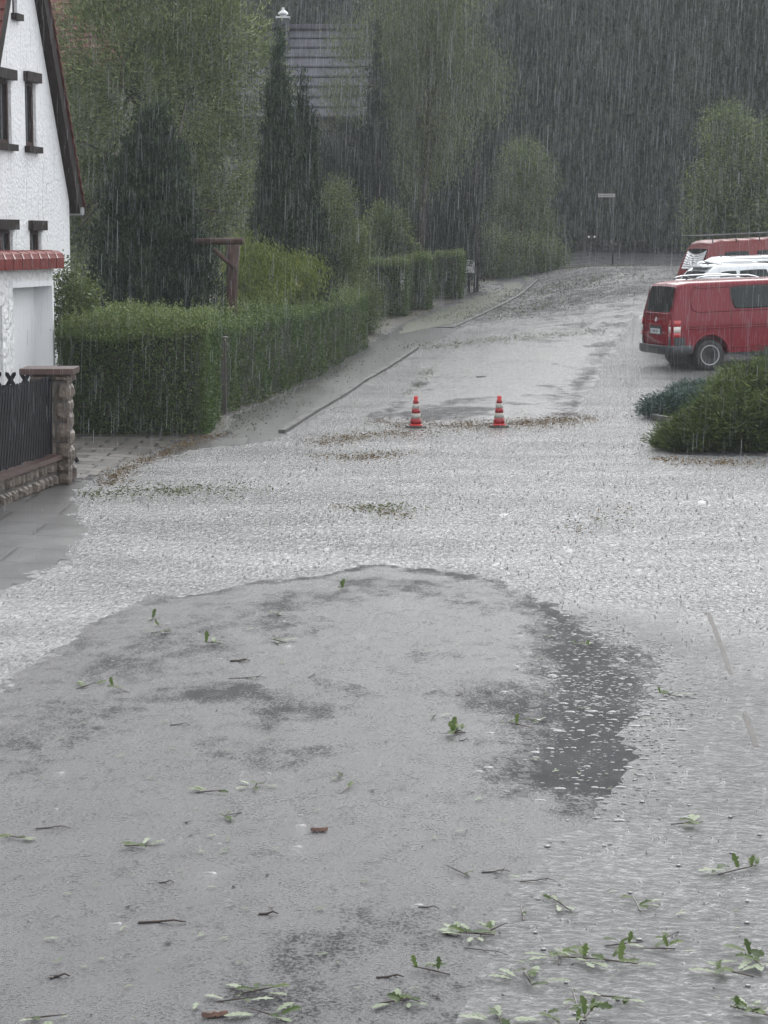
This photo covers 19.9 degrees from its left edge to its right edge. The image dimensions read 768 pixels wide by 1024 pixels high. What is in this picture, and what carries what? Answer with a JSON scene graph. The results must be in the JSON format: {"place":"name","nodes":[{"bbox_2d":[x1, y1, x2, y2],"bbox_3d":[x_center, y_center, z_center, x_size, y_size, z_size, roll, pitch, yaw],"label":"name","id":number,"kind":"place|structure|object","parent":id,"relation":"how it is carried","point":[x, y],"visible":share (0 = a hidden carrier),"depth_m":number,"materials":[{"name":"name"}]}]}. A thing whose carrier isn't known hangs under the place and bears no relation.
{"place":"outdoors","nodes":[
{"label":"outdoors","id":0,"kind":"place"},
{"bbox_2d":[0,325,460,588],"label":"pavement","id":1,"kind":"structure","parent":0,"point":[24,547],"depth_m":30.95,"materials":[{"name":"concrete"}]},
{"bbox_2d":[0,454,61,504],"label":"stone wall","id":2,"kind":"structure","parent":1,"relation":"on","point":[25,478],"depth_m":25.07,"materials":[{"name":"stone"}]},
{"bbox_2d":[0,376,51,470],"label":"picket fence","id":3,"kind":"object","parent":2,"relation":"on","point":[31,439],"visible":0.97,"depth_m":25.16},
{"bbox_2d":[19,366,79,484],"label":"stone pillar","id":4,"kind":"structure","parent":1,"relation":"on","point":[63,445],"depth_m":26.31,"materials":[{"name":"stone"}]},
{"bbox_2d":[399,275,531,333],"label":"grass verge","id":5,"kind":"object","parent":1,"relation":"on","point":[415,325],"depth_m":64.98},
{"bbox_2d":[74,233,647,435],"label":"garden soil","id":6,"kind":"structure","parent":0,"point":[397,320],"depth_m":58.73,"materials":[{"name":"soil"}]},
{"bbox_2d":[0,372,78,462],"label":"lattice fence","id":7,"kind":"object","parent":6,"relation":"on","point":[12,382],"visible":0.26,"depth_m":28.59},
{"bbox_2d":[52,249,110,362],"bbox_3d":[-4.926,-2.683,34.680,1.466,2.962,1.856,-1,7,-10],"label":"shrub","id":8,"kind":"object","parent":6,"relation":"on","point":[73,300],"visible":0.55,"depth_m":34.26,"materials":[{"name":"green plant"}]},
{"bbox_2d":[51,0,135,309],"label":"tree","id":9,"kind":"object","parent":6,"relation":"on","point":[75,28],"depth_m":59.86,"materials":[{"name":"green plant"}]},
{"bbox_2d":[53,297,226,434],"bbox_3d":[-3.749,-2.244,33.870,2.577,2.184,2.916,0,7,0],"label":"hedge","id":10,"kind":"object","parent":6,"relation":"on","point":[115,362],"visible":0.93,"depth_m":32.88,"materials":[{"name":"green plant"}]},
{"bbox_2d":[73,89,244,311],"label":"cypress tree","id":11,"kind":"object","parent":6,"relation":"on","point":[177,246],"visible":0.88,"depth_m":40.07,"materials":[{"name":"green plant"}]},
{"bbox_2d":[51,0,311,305],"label":"willow tree","id":12,"kind":"object","parent":6,"relation":"on","point":[171,56],"visible":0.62,"depth_m":50.91,"materials":[{"name":"green plant"}]},
{"bbox_2d":[133,0,269,235],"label":"forest tree","id":13,"kind":"object","parent":6,"relation":"on","point":[200,104],"visible":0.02,"depth_m":115.41,"materials":[{"name":"green plant"}]},
{"bbox_2d":[193,238,243,315],"bbox_3d":[-3.026,-3.442,39.889,0.956,3.080,0.382,2,7,14],"label":"wooden frame","id":14,"kind":"object","parent":6,"relation":"on","point":[232,258],"visible":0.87,"depth_m":39.70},
{"bbox_2d":[221,336,227,413],"bbox_3d":[-2.652,-2.220,36.454,0.120,1.400,0.120,0,7,0],"label":"gate post","id":15,"kind":"object","parent":6,"relation":"on","point":[224,406],"visible":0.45,"depth_m":36.41,"materials":[{"name":"grey concrete"}]},
{"bbox_2d":[181,0,300,110],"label":"forest tree","id":16,"kind":"object","parent":6,"relation":"on","point":[270,9],"depth_m":118.20,"materials":[{"name":"green plant"}]},
{"bbox_2d":[126,279,371,411],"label":"hedge","id":17,"kind":"object","parent":6,"relation":"on","point":[295,362],"visible":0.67,"depth_m":42.68,"materials":[{"name":"green plant"}]},
{"bbox_2d":[209,221,342,304],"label":"shrub","id":18,"kind":"object","parent":6,"relation":"on","point":[261,267],"visible":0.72,"depth_m":45.55,"materials":[{"name":"plant"}]},
{"bbox_2d":[241,22,334,319],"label":"thuja tree","id":19,"kind":"object","parent":6,"relation":"on","point":[268,179],"visible":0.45,"depth_m":47.15,"materials":[{"name":"green plant"}]},
{"bbox_2d":[220,0,366,213],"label":"forest tree","id":20,"kind":"object","parent":6,"relation":"on","point":[306,4],"visible":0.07,"depth_m":114.83,"materials":[{"name":"green plant"}]},
{"bbox_2d":[218,7,375,283],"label":"slate house","id":21,"kind":"structure","parent":6,"relation":"on","point":[304,57],"depth_m":78.96,"materials":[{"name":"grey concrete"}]},
{"bbox_2d":[289,64,345,320],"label":"thuja tree","id":22,"kind":"object","parent":6,"relation":"on","point":[305,112],"visible":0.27,"depth_m":48.30,"materials":[{"name":"green plant"}]},
{"bbox_2d":[325,117,361,283],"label":"spruce tree","id":23,"kind":"object","parent":6,"relation":"on","point":[344,167],"visible":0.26,"depth_m":69.06,"materials":[{"name":"green plant"}]},
{"bbox_2d":[314,171,383,293],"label":"shrub","id":24,"kind":"object","parent":6,"relation":"on","point":[336,220],"visible":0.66,"depth_m":55.42,"materials":[{"name":"green plant"}]},
{"bbox_2d":[321,0,378,97],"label":"forest tree","id":25,"kind":"object","parent":6,"relation":"on","point":[355,9],"depth_m":120.33,"materials":[{"name":"green plant"}]},
{"bbox_2d":[305,102,398,274],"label":"dark bush","id":26,"kind":"object","parent":6,"relation":"on","point":[359,135],"visible":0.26,"depth_m":69.86,"materials":[{"name":"green plant"}]},
{"bbox_2d":[344,264,390,334],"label":"shrub","id":27,"kind":"object","parent":6,"relation":"on","point":[373,301],"visible":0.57,"depth_m":56.65,"materials":[{"name":"green plant"}]},
{"bbox_2d":[348,18,402,291],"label":"spruce tree","id":28,"kind":"object","parent":6,"relation":"on","point":[374,104],"visible":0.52,"depth_m":69.39,"materials":[{"name":"green plant"}]},
{"bbox_2d":[347,254,412,315],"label":"hedge","id":29,"kind":"object","parent":6,"relation":"on","point":[394,286],"visible":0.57,"depth_m":62.68,"materials":[{"name":"green plant"}]},
{"bbox_2d":[346,197,424,272],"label":"rhododendron","id":30,"kind":"object","parent":6,"relation":"on","point":[384,218],"visible":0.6,"depth_m":66.08,"materials":[{"name":"green plant"}]},
{"bbox_2d":[319,145,482,285],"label":"shrub","id":31,"kind":"object","parent":6,"relation":"on","point":[402,200],"visible":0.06,"depth_m":74.94,"materials":[{"name":"green plant"}]},
{"bbox_2d":[405,248,436,309],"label":"hedge","id":32,"kind":"object","parent":6,"relation":"on","point":[420,276],"visible":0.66,"depth_m":65.21,"materials":[{"name":"green plant"}]},
{"bbox_2d":[308,0,536,261],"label":"birch tree","id":33,"kind":"object","parent":6,"relation":"on","point":[455,61],"visible":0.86,"depth_m":70.65,"materials":[{"name":"green plant"}]},
{"bbox_2d":[432,247,467,298],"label":"hedge","id":34,"kind":"object","parent":6,"relation":"on","point":[450,283],"visible":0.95,"depth_m":70.09,"materials":[{"name":"green plant"}]},
{"bbox_2d":[431,0,499,214],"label":"forest tree","id":35,"kind":"object","parent":6,"relation":"on","point":[470,17],"visible":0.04,"depth_m":114.61,"materials":[{"name":"green plant"}]},
{"bbox_2d":[204,210,729,253],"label":"undergrowth","id":36,"kind":"object","parent":6,"relation":"on","point":[679,245],"visible":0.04,"depth_m":104.74,"materials":[{"name":"green plant"}]},
{"bbox_2d":[455,207,581,278],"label":"shrub","id":37,"kind":"object","parent":6,"relation":"on","point":[505,245],"visible":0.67,"depth_m":81.74,"materials":[{"name":"green plant"}]},
{"bbox_2d":[480,126,567,269],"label":"maple tree","id":38,"kind":"object","parent":6,"relation":"on","point":[529,185],"visible":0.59,"depth_m":84.96,"materials":[{"name":"green plant"}]},
{"bbox_2d":[467,0,597,238],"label":"forest tree","id":39,"kind":"object","parent":6,"relation":"on","point":[537,19],"visible":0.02,"depth_m":113.07,"materials":[{"name":"green plant"}]},
{"bbox_2d":[0,244,767,1023],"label":"road","id":40,"kind":"structure","parent":0,"point":[62,880],"depth_m":12.12,"materials":[{"name":"asphalt"}]},
{"bbox_2d":[0,250,64,384],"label":"white garage","id":41,"kind":"structure","parent":40,"relation":"on","point":[34,278],"depth_m":32.12,"materials":[{"name":"paint"}]},
{"bbox_2d":[13,287,35,384],"bbox_3d":[-5.389,-2.169,32.064,0.026,2.241,1.638,1,7,11],"label":"door","id":42,"kind":"structure","parent":41,"relation":"in","point":[24,355],"depth_m":32.32,"materials":[{"name":"white paint"}]},
{"bbox_2d":[0,0,85,365],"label":"white house","id":43,"kind":"structure","parent":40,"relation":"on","point":[51,178],"depth_m":34.93,"materials":[{"name":"paint"}]},
{"bbox_2d":[0,67,18,150],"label":"window","id":44,"kind":"structure","parent":43,"relation":"in","point":[5,73],"depth_m":33.74,"materials":[{"name":"brown"}]},
{"bbox_2d":[0,219,19,249],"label":"window","id":45,"kind":"structure","parent":43,"relation":"in","point":[5,229],"depth_m":33.87,"materials":[{"name":"brown"}]},
{"bbox_2d":[11,0,23,20],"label":"window","id":46,"kind":"structure","parent":43,"relation":"in","point":[17,16],"depth_m":33.88,"materials":[{"name":"brown metal"}]},
{"bbox_2d":[23,71,42,153],"bbox_3d":[-5.614,-6.335,34.748,0.210,1.260,0.659,1,7,11],"label":"window","id":47,"kind":"structure","parent":43,"relation":"in","point":[31,77],"depth_m":34.82,"materials":[{"name":"brown"}]},
{"bbox_2d":[28,220,47,249],"bbox_3d":[-5.591,-4.147,35.123,0.319,1.046,0.712,0,7,0],"label":"window","id":48,"kind":"structure","parent":43,"relation":"in","point":[33,225],"depth_m":35.16,"materials":[{"name":"brown"}]},
{"bbox_2d":[19,1014,66,1023],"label":"leaf sprig","id":49,"kind":"object","parent":40,"relation":"on","point":[37,1018],"visible":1,"depth_m":8.22,"materials":[{"name":"green plant"}]},
{"bbox_2d":[73,437,191,478],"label":"driveway pavers","id":50,"kind":"object","parent":40,"relation":"on","point":[89,453],"visible":0.83,"depth_m":30.43,"materials":[{"name":"concrete"}]},
{"bbox_2d":[121,837,163,846],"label":"leaf sprig","id":51,"kind":"object","parent":40,"relation":"on","point":[126,843],"visible":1,"depth_m":10.51,"materials":[{"name":"green plant"}]},
{"bbox_2d":[201,1010,227,1017],"bbox_3d":[-0.639,1.895,8.270,0.100,0.023,0.035,-1,7,-11],"label":"bark chip","id":52,"kind":"object","parent":40,"relation":"on","point":[209,1014],"visible":1,"depth_m":8.26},
{"bbox_2d":[205,994,273,1001],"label":"leaf sprig","id":53,"kind":"object","parent":40,"relation":"on","point":[245,998],"visible":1,"depth_m":8.43,"materials":[{"name":"green plant"}]},
{"bbox_2d":[226,982,289,994],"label":"leaf sprig","id":54,"kind":"object","parent":40,"relation":"on","point":[256,986],"visible":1,"depth_m":8.52,"materials":[{"name":"green plant"}]},
{"bbox_2d":[224,1002,301,1021],"bbox_3d":[-0.436,1.892,8.245,0.301,0.048,0.193,-4,8,-27],"label":"leaf sprig","id":55,"kind":"object","parent":40,"relation":"on","point":[292,1008],"visible":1,"depth_m":8.27,"materials":[{"name":"green plant"}]},
{"bbox_2d":[278,346,418,432],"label":"pavement kerb","id":56,"kind":"structure","parent":40,"relation":"on","point":[311,412],"depth_m":41.16,"materials":[{"name":"concrete"}]},
{"bbox_2d":[1,559,699,930],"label":"raindrop rings","id":57,"kind":"object","parent":40,"relation":"on","point":[595,697],"visible":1,"depth_m":13.91,"materials":[{"name":"grey liquid"}]},
{"bbox_2d":[67,258,675,519],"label":"green leaf litter","id":58,"kind":"object","parent":40,"relation":"on","point":[208,489],"visible":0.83,"depth_m":55.29,"materials":[{"name":"plant"}]},
{"bbox_2d":[372,988,427,1007],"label":"leaf sprig","id":59,"kind":"object","parent":40,"relation":"on","point":[393,996],"visible":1,"depth_m":8.46,"materials":[{"name":"green plant"}]},
{"bbox_2d":[411,954,449,974],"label":"leaf sprig","id":60,"kind":"object","parent":40,"relation":"on","point":[439,963],"visible":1,"depth_m":8.84,"materials":[{"name":"green plant"}]},
{"bbox_2d":[439,716,464,733],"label":"leaf sprig","id":61,"kind":"object","parent":40,"relation":"on","point":[454,726],"visible":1,"depth_m":12.98,"materials":[{"name":"green plant"}]},
{"bbox_2d":[401,94,504,291],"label":"dark bush","id":62,"kind":"object","parent":40,"relation":"on","point":[450,236],"visible":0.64,"depth_m":73.15,"materials":[{"name":"green plant"}]},
{"bbox_2d":[451,279,538,327],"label":"pavement kerb","id":63,"kind":"structure","parent":40,"relation":"on","point":[508,300],"depth_m":66.79,"materials":[{"name":"concrete"}]},
{"bbox_2d":[427,0,591,241],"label":"forest tree","id":64,"kind":"object","parent":40,"relation":"on","point":[514,46],"visible":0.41,"depth_m":104.78,"materials":[{"name":"green plant"}]},
{"bbox_2d":[517,611,546,796],"bbox_3d":[0.996,1.157,14.515,0.110,0.055,5.946,1,7,5],"label":"gutter line","id":65,"kind":"object","parent":40,"relation":"on","point":[525,794],"visible":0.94,"depth_m":13.73,"materials":[{"name":"stone"}]},
{"bbox_2d":[487,0,664,249],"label":"forest tree","id":66,"kind":"object","parent":40,"relation":"on","point":[599,130],"visible":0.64,"depth_m":103.17,"materials":[{"name":"green plant"}]},
{"bbox_2d":[598,193,614,263],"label":"street sign","id":67,"kind":"object","parent":40,"relation":"on","point":[607,195],"visible":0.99,"depth_m":91.17,"materials":[{"name":"grey"}]},
{"bbox_2d":[546,0,683,246],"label":"forest tree","id":68,"kind":"object","parent":40,"relation":"on","point":[615,18],"visible":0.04,"depth_m":109.47,"materials":[{"name":"green plant"}]},
{"bbox_2d":[562,0,733,253],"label":"forest tree","id":69,"kind":"object","parent":40,"relation":"on","point":[662,72],"visible":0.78,"depth_m":102.10,"materials":[{"name":"green plant"}]},
{"bbox_2d":[630,379,706,417],"bbox_3d":[5.113,-1.953,36.996,1.696,0.673,2.847,3,8,20],"label":"juniper bush","id":70,"kind":"object","parent":40,"relation":"on","point":[671,399],"visible":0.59,"depth_m":36.36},
{"bbox_2d":[635,2,765,242],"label":"forest tree","id":71,"kind":"object","parent":40,"relation":"on","point":[712,25],"depth_m":108.05,"materials":[{"name":"green plant"}]},
{"bbox_2d":[637,350,767,452],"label":"juniper bush","id":72,"kind":"object","parent":40,"relation":"on","point":[716,431],"visible":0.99,"depth_m":30.70,"materials":[{"name":"plant"}]},
{"bbox_2d":[639,277,767,370],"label":"red van","id":73,"kind":"object","parent":40,"relation":"on","point":[656,326],"visible":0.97,"depth_m":47.58,"materials":[{"name":"red paint"}]},
{"bbox_2d":[655,0,767,237],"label":"oak tree","id":74,"kind":"object","parent":40,"relation":"on","point":[761,8],"visible":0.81,"depth_m":89.81,"materials":[{"name":"green plant"}]},
{"bbox_2d":[665,89,767,250],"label":"maple tree","id":75,"kind":"object","parent":40,"relation":"on","point":[730,200],"visible":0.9,"depth_m":74.86,"materials":[{"name":"green plant"}]},
{"bbox_2d":[677,231,767,278],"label":"camper van","id":76,"kind":"object","parent":40,"relation":"on","point":[734,244],"visible":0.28,"depth_m":58.78,"materials":[{"name":"red paint"}]},
{"bbox_2d":[680,259,767,278],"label":"parked car","id":77,"kind":"object","parent":40,"relation":"on","point":[725,267],"visible":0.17,"depth_m":53.35,"materials":[{"name":"white paint"}]},
{"bbox_2d":[706,612,758,746],"bbox_3d":[2.184,1.378,12.994,0.072,0.062,9.006,1,7,5],"label":"road marking","id":78,"kind":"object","parent":40,"relation":"on","point":[745,715],"depth_m":15.27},
{"bbox_2d":[701,248,767,263],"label":"parked car","id":79,"kind":"object","parent":40,"relation":"on","point":[758,257],"visible":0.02,"depth_m":55.92,"materials":[{"name":"silver metal"}]},
{"bbox_2d":[0,316,767,1023],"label":"flood water","id":80,"kind":"structure","parent":0,"point":[668,988],"depth_m":19.39,"materials":[{"name":"liquid"}]},
{"bbox_2d":[0,318,767,976],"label":"rain splashes","id":81,"kind":"object","parent":80,"relation":"on","point":[458,554],"visible":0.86,"depth_m":23.11,"materials":[{"name":"grey"}]},
{"bbox_2d":[41,555,761,1014],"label":"water bubbles","id":82,"kind":"object","parent":80,"relation":"on","point":[629,891],"visible":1,"depth_m":9.92,"materials":[{"name":"grey"}]},
{"bbox_2d":[405,396,425,427],"bbox_3d":[0.503,-1.578,34.559,0.310,0.500,0.310,-2,7,-14],"label":"traffic cone","id":83,"kind":"object","parent":80,"relation":"on","point":[416,422],"visible":0.98,"depth_m":34.50,"materials":[{"name":"red"}]},
{"bbox_2d":[80,411,766,532],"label":"brown leaf litter","id":84,"kind":"object","parent":80,"relation":"on","point":[530,423],"visible":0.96,"depth_m":31.36,"materials":[{"name":"plant"}]},
{"bbox_2d":[439,923,495,941],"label":"leaf sprig","id":85,"kind":"object","parent":80,"relation":"on","point":[453,929],"visible":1,"depth_m":9.31,"materials":[{"name":"green plant"}]},
{"bbox_2d":[459,1005,510,1023],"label":"leaf sprig","id":86,"kind":"object","parent":80,"relation":"on","point":[498,1011],"visible":1,"depth_m":8.31,"materials":[{"name":"green plant"}]},
{"bbox_2d":[489,396,508,427],"bbox_3d":[1.824,-1.590,34.658,0.310,0.500,0.310,1,7,6],"label":"traffic cone","id":87,"kind":"object","parent":80,"relation":"on","point":[499,420],"visible":0.97,"depth_m":34.60,"materials":[{"name":"red"}]},
{"bbox_2d":[489,966,569,984],"bbox_3d":[0.568,1.848,8.748,0.235,0.054,0.273,-5,8,-33],"label":"leaf sprig","id":88,"kind":"object","parent":80,"relation":"on","point":[533,971],"visible":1,"depth_m":8.75,"materials":[{"name":"green plant"}]},
{"bbox_2d":[514,1008,584,1023],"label":"leaf sprig","id":89,"kind":"object","parent":80,"relation":"on","point":[522,1018],"visible":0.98,"depth_m":8.28,"materials":[{"name":"green plant"}]},
{"bbox_2d":[525,945,585,964],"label":"leaf sprig","id":90,"kind":"object","parent":80,"relation":"on","point":[552,953],"visible":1,"depth_m":9.00,"materials":[{"name":"green plant"}]},
{"bbox_2d":[554,943,607,967],"bbox_3d":[0.810,1.812,8.989,0.229,0.065,0.270,0,7,0],"label":"leaf sprig","id":91,"kind":"object","parent":80,"relation":"on","point":[583,950],"visible":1,"depth_m":8.99,"materials":[{"name":"green plant"}]},
{"bbox_2d":[569,995,611,1023],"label":"leaf sprig","id":92,"kind":"object","parent":80,"relation":"on","point":[596,1004],"visible":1,"depth_m":8.32,"materials":[{"name":"green plant"}]},
{"bbox_2d":[582,991,643,1003],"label":"leaf sprig","id":93,"kind":"object","parent":80,"relation":"on","point":[625,1000],"visible":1,"depth_m":8.49,"materials":[{"name":"green plant"}]},
{"bbox_2d":[604,931,643,945],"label":"leaf sprig","id":94,"kind":"object","parent":80,"relation":"on","point":[630,937],"visible":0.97,"depth_m":9.18,"materials":[{"name":"green plant"}]},
{"bbox_2d":[605,941,656,964],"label":"leaf sprig","id":95,"kind":"object","parent":80,"relation":"on","point":[619,951],"visible":1,"depth_m":8.96,"materials":[{"name":"green plant"}]},
{"bbox_2d":[621,894,660,911],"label":"leaf sprig","id":96,"kind":"object","parent":80,"relation":"on","point":[642,902],"visible":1,"depth_m":9.71,"materials":[{"name":"green plant"}]},
{"bbox_2d":[626,935,682,948],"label":"leaf sprig","id":97,"kind":"object","parent":80,"relation":"on","point":[665,941],"visible":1,"depth_m":9.14,"materials":[{"name":"green plant"}]},
{"bbox_2d":[671,814,699,824],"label":"leaf sprig","id":98,"kind":"object","parent":80,"relation":"on","point":[691,818],"visible":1,"depth_m":11.08,"materials":[{"name":"green plant"}]},
{"bbox_2d":[661,368,713,394],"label":"juniper bush","id":99,"kind":"object","parent":80,"relation":"on","point":[690,384],"visible":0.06,"depth_m":40.29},
{"bbox_2d":[674,273,757,279],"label":"parked car","id":100,"kind":"object","parent":80,"relation":"on","point":[713,276],"visible":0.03,"depth_m":51.43,"materials":[{"name":"grey paint"}]},
{"bbox_2d":[688,960,763,976],"bbox_3d":[1.385,1.842,8.848,0.318,0.041,0.199,0,7,0],"label":"leaf sprig","id":101,"kind":"object","parent":80,"relation":"on","point":[717,964],"visible":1,"depth_m":8.85,"materials":[{"name":"green plant"}]},
{"bbox_2d":[698,853,760,874],"bbox_3d":[1.636,1.646,10.253,0.354,0.083,0.121,-4,8,-27],"label":"leaf sprig","id":102,"kind":"object","parent":80,"relation":"on","point":[752,859],"visible":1,"depth_m":10.27,"materials":[{"name":"green plant"}]},
{"bbox_2d":[721,938,767,970],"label":"leaf sprig","id":103,"kind":"object","parent":80,"relation":"on","point":[756,953],"visible":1,"depth_m":8.97,"materials":[{"name":"green plant"}]},
{"bbox_2d":[730,995,767,1015],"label":"leaf sprig","id":104,"kind":"object","parent":80,"relation":"on","point":[741,1003],"visible":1,"depth_m":8.37,"materials":[{"name":"green plant"}]},
{"bbox_2d":[0,0,767,631],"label":"rain","id":105,"kind":"object","parent":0,"point":[568,84],"visible":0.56,"depth_m":37.37,"materials":[{"name":"grey liquid"}]},
{"bbox_2d":[351,0,471,234],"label":"forest tree","id":106,"kind":"object","parent":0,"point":[391,89],"visible":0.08,"depth_m":108.66,"materials":[{"name":"green plant"}]},
{"bbox_2d":[665,0,767,240],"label":"forest tree","id":107,"kind":"object","parent":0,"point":[726,113],"visible":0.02,"depth_m":104.01,"materials":[{"name":"green plant"}]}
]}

